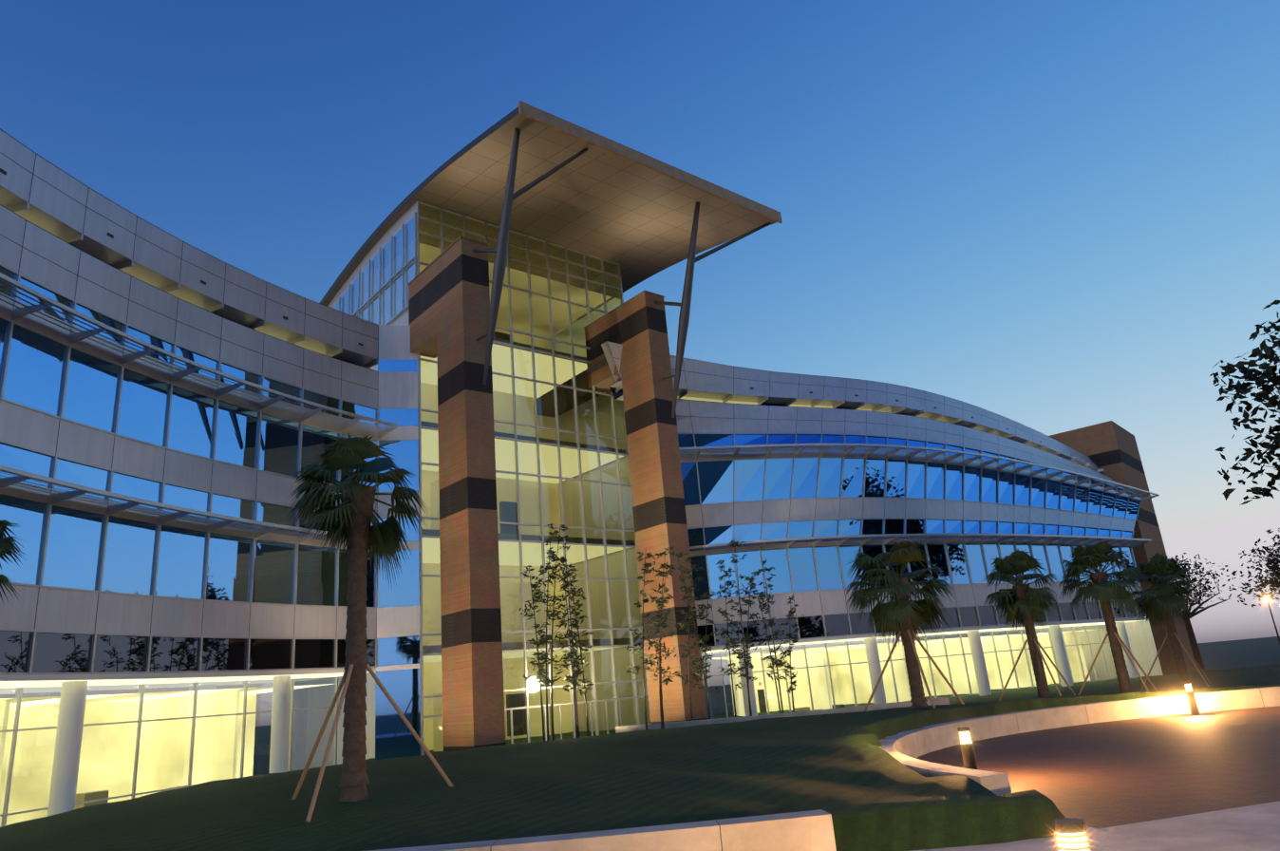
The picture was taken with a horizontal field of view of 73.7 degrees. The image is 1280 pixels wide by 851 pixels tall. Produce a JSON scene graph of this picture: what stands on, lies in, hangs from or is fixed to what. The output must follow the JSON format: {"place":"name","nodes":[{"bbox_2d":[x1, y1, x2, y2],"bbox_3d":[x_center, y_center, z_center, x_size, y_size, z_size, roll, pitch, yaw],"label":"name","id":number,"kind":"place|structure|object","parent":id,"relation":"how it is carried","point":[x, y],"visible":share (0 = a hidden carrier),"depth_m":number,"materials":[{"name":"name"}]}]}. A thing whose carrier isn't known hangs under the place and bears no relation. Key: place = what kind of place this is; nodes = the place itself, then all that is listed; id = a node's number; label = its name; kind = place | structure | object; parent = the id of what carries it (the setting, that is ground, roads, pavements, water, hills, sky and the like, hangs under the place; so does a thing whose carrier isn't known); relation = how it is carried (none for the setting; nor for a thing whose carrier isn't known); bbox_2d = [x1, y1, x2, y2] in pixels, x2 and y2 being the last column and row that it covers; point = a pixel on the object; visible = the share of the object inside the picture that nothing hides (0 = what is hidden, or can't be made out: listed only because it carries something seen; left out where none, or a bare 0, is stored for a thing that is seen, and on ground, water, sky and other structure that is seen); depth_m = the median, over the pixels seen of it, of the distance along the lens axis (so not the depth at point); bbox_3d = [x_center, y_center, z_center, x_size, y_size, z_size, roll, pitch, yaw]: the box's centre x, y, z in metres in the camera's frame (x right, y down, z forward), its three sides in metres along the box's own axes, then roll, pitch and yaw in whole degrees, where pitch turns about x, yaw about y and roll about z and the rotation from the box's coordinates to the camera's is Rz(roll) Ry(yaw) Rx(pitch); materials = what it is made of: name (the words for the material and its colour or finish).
{"place":"outdoors","nodes":[
{"label":"outdoors","id":0,"kind":"place"},
{"bbox_2d":[287,200,706,771],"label":"building tower","id":1,"kind":"structure","parent":0,"point":[508,474],"depth_m":43.75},
{"bbox_2d":[320,100,782,417],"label":"roof canopy","id":2,"kind":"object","parent":1,"relation":"on","point":[638,216],"depth_m":43.27,"materials":[{"name":"beige metal"}]},
{"bbox_2d":[0,664,1279,850],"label":"lawn terrain","id":3,"kind":"structure","parent":0,"point":[855,781],"depth_m":14.69,"materials":[{"name":"green plant"}]},
{"bbox_2d":[0,519,26,602],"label":"palm tree","id":4,"kind":"object","parent":3,"relation":"on","point":[7,546],"visible":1,"depth_m":17.30,"materials":[{"name":"green plant"}]},
{"bbox_2d":[0,128,397,827],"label":"building wing","id":5,"kind":"structure","parent":3,"relation":"on","point":[175,411],"depth_m":30.16,"materials":[{"name":"blue glass"}]},
{"bbox_2d":[283,432,453,823],"bbox_3d":[-5.577,3.490,16.424,3.365,7.206,3.128,-6,-17,2],"label":"palm tree","id":6,"kind":"object","parent":3,"relation":"on","point":[353,528],"visible":0.98,"depth_m":16.82,"materials":[{"name":"green plant"}]},
{"bbox_2d":[518,523,570,741],"bbox_3d":[-3.686,7.887,32.458,1.881,7.916,2.946,4,-19,-27],"label":"slender tree","id":7,"kind":"object","parent":3,"relation":"on","point":[543,639],"visible":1,"depth_m":32.23,"materials":[{"name":"green plant"}]},
{"bbox_2d":[551,555,595,737],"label":"slender tree","id":8,"kind":"object","parent":3,"relation":"on","point":[574,662],"visible":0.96,"depth_m":33.73,"materials":[{"name":"green plant"}]},
{"bbox_2d":[625,546,676,729],"bbox_3d":[0.523,8.735,35.314,2.534,7.601,2.568,-6,-17,2],"label":"slender tree","id":9,"kind":"object","parent":3,"relation":"on","point":[661,601],"visible":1,"depth_m":35.23,"materials":[{"name":"green plant"}]},
{"bbox_2d":[667,550,721,720],"bbox_3d":[2.231,9.221,37.195,2.100,7.701,2.148,-13,-19,24],"label":"slender tree","id":10,"kind":"object","parent":3,"relation":"on","point":[690,616],"visible":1,"depth_m":37.05,"materials":[{"name":"green plant"}]},
{"bbox_2d":[715,539,761,716],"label":"slender tree","id":11,"kind":"object","parent":3,"relation":"on","point":[724,613],"visible":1,"depth_m":38.25,"materials":[{"name":"green plant"}]},
{"bbox_2d":[375,324,1163,759],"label":"building","id":12,"kind":"structure","parent":3,"relation":"on","point":[398,636],"depth_m":38.62,"materials":[{"name":"blue glass"}]},
{"bbox_2d":[749,559,804,713],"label":"slender tree","id":13,"kind":"object","parent":3,"relation":"on","point":[775,633],"visible":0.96,"depth_m":39.60,"materials":[{"name":"green plant"}]},
{"bbox_2d":[601,340,1159,717],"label":"building wing","id":14,"kind":"structure","parent":3,"relation":"on","point":[803,485],"depth_m":50.47,"materials":[{"name":"blue glass"}]},
{"bbox_2d":[843,540,964,711],"bbox_3d":[8.726,6.560,28.003,3.715,5.393,3.711,-6,-17,2],"label":"palm tree","id":15,"kind":"object","parent":3,"relation":"on","point":[903,612],"visible":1,"depth_m":27.95,"materials":[{"name":"green plant"}]},
{"bbox_2d":[982,547,1075,700],"bbox_3d":[15.960,8.239,35.221,3.378,6.205,3.428,11,-23,-42],"label":"palm tree","id":16,"kind":"object","parent":3,"relation":"on","point":[1017,603],"visible":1,"depth_m":34.93,"materials":[{"name":"green plant"}]},
{"bbox_2d":[1058,540,1157,695],"bbox_3d":[18.971,7.737,34.247,3.468,6.176,3.524,-6,-17,2],"label":"palm tree","id":17,"kind":"object","parent":3,"relation":"on","point":[1103,590],"visible":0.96,"depth_m":34.25,"materials":[{"name":"green plant"}]},
{"bbox_2d":[1124,552,1211,690],"bbox_3d":[24.757,9.018,39.791,3.365,6.333,3.538,-6,-17,2],"label":"palm tree","id":18,"kind":"object","parent":3,"relation":"on","point":[1163,603],"visible":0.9,"depth_m":39.77,"materials":[{"name":"green plant"}]},
{"bbox_2d":[1209,300,1279,505],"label":"oak tree","id":19,"kind":"object","parent":3,"relation":"on","point":[1270,374],"visible":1,"depth_m":40.69,"materials":[{"name":"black plant"}]},
{"bbox_2d":[0,0,1279,726],"label":"sky","id":20,"kind":"structure","parent":0,"point":[1049,217],"materials":[{"name":"blue"}]},
{"bbox_2d":[252,636,1279,775],"bbox_3d":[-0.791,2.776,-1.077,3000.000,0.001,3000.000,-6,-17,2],"label":"ground sheet","id":21,"kind":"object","parent":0,"point":[1241,653],"depth_m":150.45,"materials":[{"name":"concrete"}]},
{"bbox_2d":[366,686,1279,850],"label":"plaza paving and walls","id":22,"kind":"structure","parent":21,"relation":"on","point":[1165,773],"depth_m":14.18,"materials":[{"name":"concrete"}]},
{"bbox_2d":[957,726,977,769],"bbox_3d":[5.982,6.000,15.537,0.220,0.950,0.220,-6,-17,2],"label":"bollard light","id":23,"kind":"object","parent":22,"relation":"on","point":[968,752],"visible":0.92,"depth_m":15.49,"materials":[{"name":"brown metal"}]},
{"bbox_2d":[1051,818,1090,850],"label":"bollard light","id":24,"kind":"object","parent":22,"relation":"on","point":[1070,836],"visible":1,"depth_m":6.01,"materials":[{"name":"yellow metal"}]},
{"bbox_2d":[1183,681,1199,715],"bbox_3d":[16.681,8.250,25.817,0.220,0.950,0.220,-6,-17,2],"label":"bollard light","id":25,"kind":"object","parent":22,"relation":"on","point":[1192,701],"visible":0.96,"depth_m":25.74,"materials":[{"name":"brown metal"}]},
{"bbox_2d":[1049,420,1197,675],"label":"end wall","id":26,"kind":"structure","parent":21,"relation":"on","point":[1110,448],"depth_m":80.87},
{"bbox_2d":[1167,552,1236,669],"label":"tree","id":27,"kind":"object","parent":21,"relation":"on","point":[1197,657],"visible":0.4,"depth_m":93.37,"materials":[{"name":"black plant"}]},
{"bbox_2d":[1228,527,1279,607],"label":"tree","id":28,"kind":"object","parent":21,"relation":"on","point":[1275,582],"visible":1,"depth_m":71.69,"materials":[{"name":"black plant"}]},
{"bbox_2d":[1256,540,1279,577],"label":"tree","id":29,"kind":"object","parent":21,"relation":"on","point":[1270,566],"visible":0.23,"depth_m":78.30,"materials":[{"name":"green plant"}]},
{"bbox_2d":[1263,596,1279,643],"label":"street lamp","id":30,"kind":"object","parent":21,"relation":"on","point":[1267,601],"visible":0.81,"depth_m":86.22,"materials":[{"name":"white metal"}]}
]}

